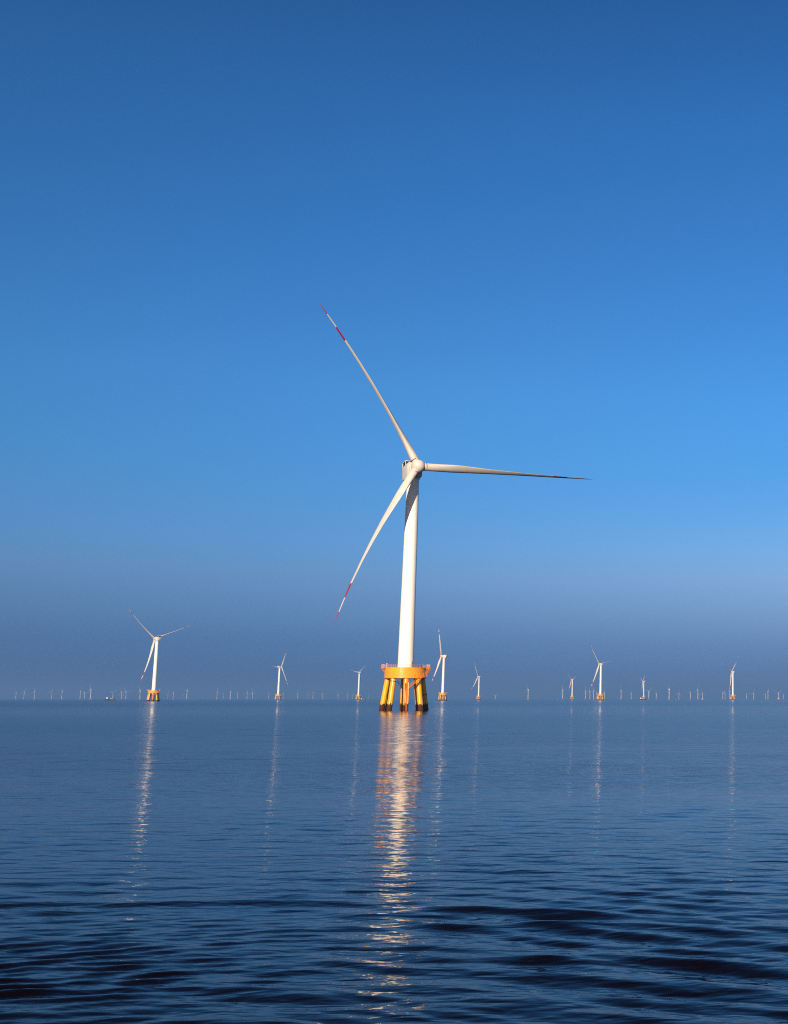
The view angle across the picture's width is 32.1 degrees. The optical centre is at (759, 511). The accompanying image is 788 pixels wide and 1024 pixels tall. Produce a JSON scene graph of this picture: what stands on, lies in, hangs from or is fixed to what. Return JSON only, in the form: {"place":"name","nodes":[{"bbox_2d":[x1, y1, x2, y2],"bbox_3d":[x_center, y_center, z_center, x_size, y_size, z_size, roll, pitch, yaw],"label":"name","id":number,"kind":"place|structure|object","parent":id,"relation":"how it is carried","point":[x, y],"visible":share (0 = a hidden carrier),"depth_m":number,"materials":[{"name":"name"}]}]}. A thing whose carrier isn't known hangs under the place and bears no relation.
{"place":"outdoors","nodes":[
{"label":"outdoors","id":0,"kind":"place"},
{"bbox_2d":[0,699,787,1023],"bbox_3d":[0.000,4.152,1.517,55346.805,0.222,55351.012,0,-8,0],"label":"water","id":1,"kind":"structure","parent":0,"point":[368,861],"depth_m":30.94,"materials":[{"name":"blue liquid"}]},
{"bbox_2d":[127,607,187,700],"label":"wind turbine","id":2,"kind":"object","parent":1,"relation":"in","point":[156,640],"visible":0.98,"depth_m":2083.60,"materials":[{"name":"white paint"}]},
{"bbox_2d":[272,649,287,699],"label":"wind turbine","id":3,"kind":"object","parent":1,"relation":"in","point":[278,688],"visible":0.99,"depth_m":3932.55,"materials":[{"name":"white paint"}]},
{"bbox_2d":[354,664,366,699],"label":"wind turbine","id":4,"kind":"object","parent":1,"relation":"in","point":[358,695],"visible":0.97,"depth_m":4744.19,"materials":[{"name":"white paint"}]},
{"bbox_2d":[432,634,448,700],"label":"wind turbine","id":5,"kind":"object","parent":1,"relation":"in","point":[442,692],"visible":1,"depth_m":2944.28,"materials":[{"name":"white paint"}]},
{"bbox_2d":[319,303,592,709],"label":"wind turbine","id":6,"kind":"object","parent":1,"relation":"in","point":[406,670],"visible":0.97,"depth_m":448.64,"materials":[{"name":"white paint"}]},
{"bbox_2d":[472,667,480,699],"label":"wind turbine","id":7,"kind":"object","parent":1,"relation":"in","point":[478,696],"visible":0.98,"depth_m":5688.89,"materials":[{"name":"white paint"}]},
{"bbox_2d":[567,673,576,699],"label":"wind turbine","id":8,"kind":"object","parent":1,"relation":"in","point":[572,696],"visible":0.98,"depth_m":6512.21,"materials":[{"name":"white paint"}]},
{"bbox_2d":[590,644,608,699],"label":"wind turbine","id":9,"kind":"object","parent":1,"relation":"in","point":[600,689],"visible":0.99,"depth_m":3628.05,"materials":[{"name":"white paint"}]},
{"bbox_2d":[640,675,645,698],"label":"wind turbine","id":10,"kind":"object","parent":1,"relation":"in","point":[643,696],"visible":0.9,"depth_m":7155.23,"materials":[{"name":"white paint"}]},
{"bbox_2d":[725,661,736,699],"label":"wind turbine","id":11,"kind":"object","parent":1,"relation":"in","point":[732,676],"visible":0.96,"depth_m":4675.00,"materials":[{"name":"white paint"}]},
{"bbox_2d":[0,0,787,698],"label":"sky","id":12,"kind":"structure","parent":0,"point":[550,237],"materials":[{"name":"blue"}]}
]}

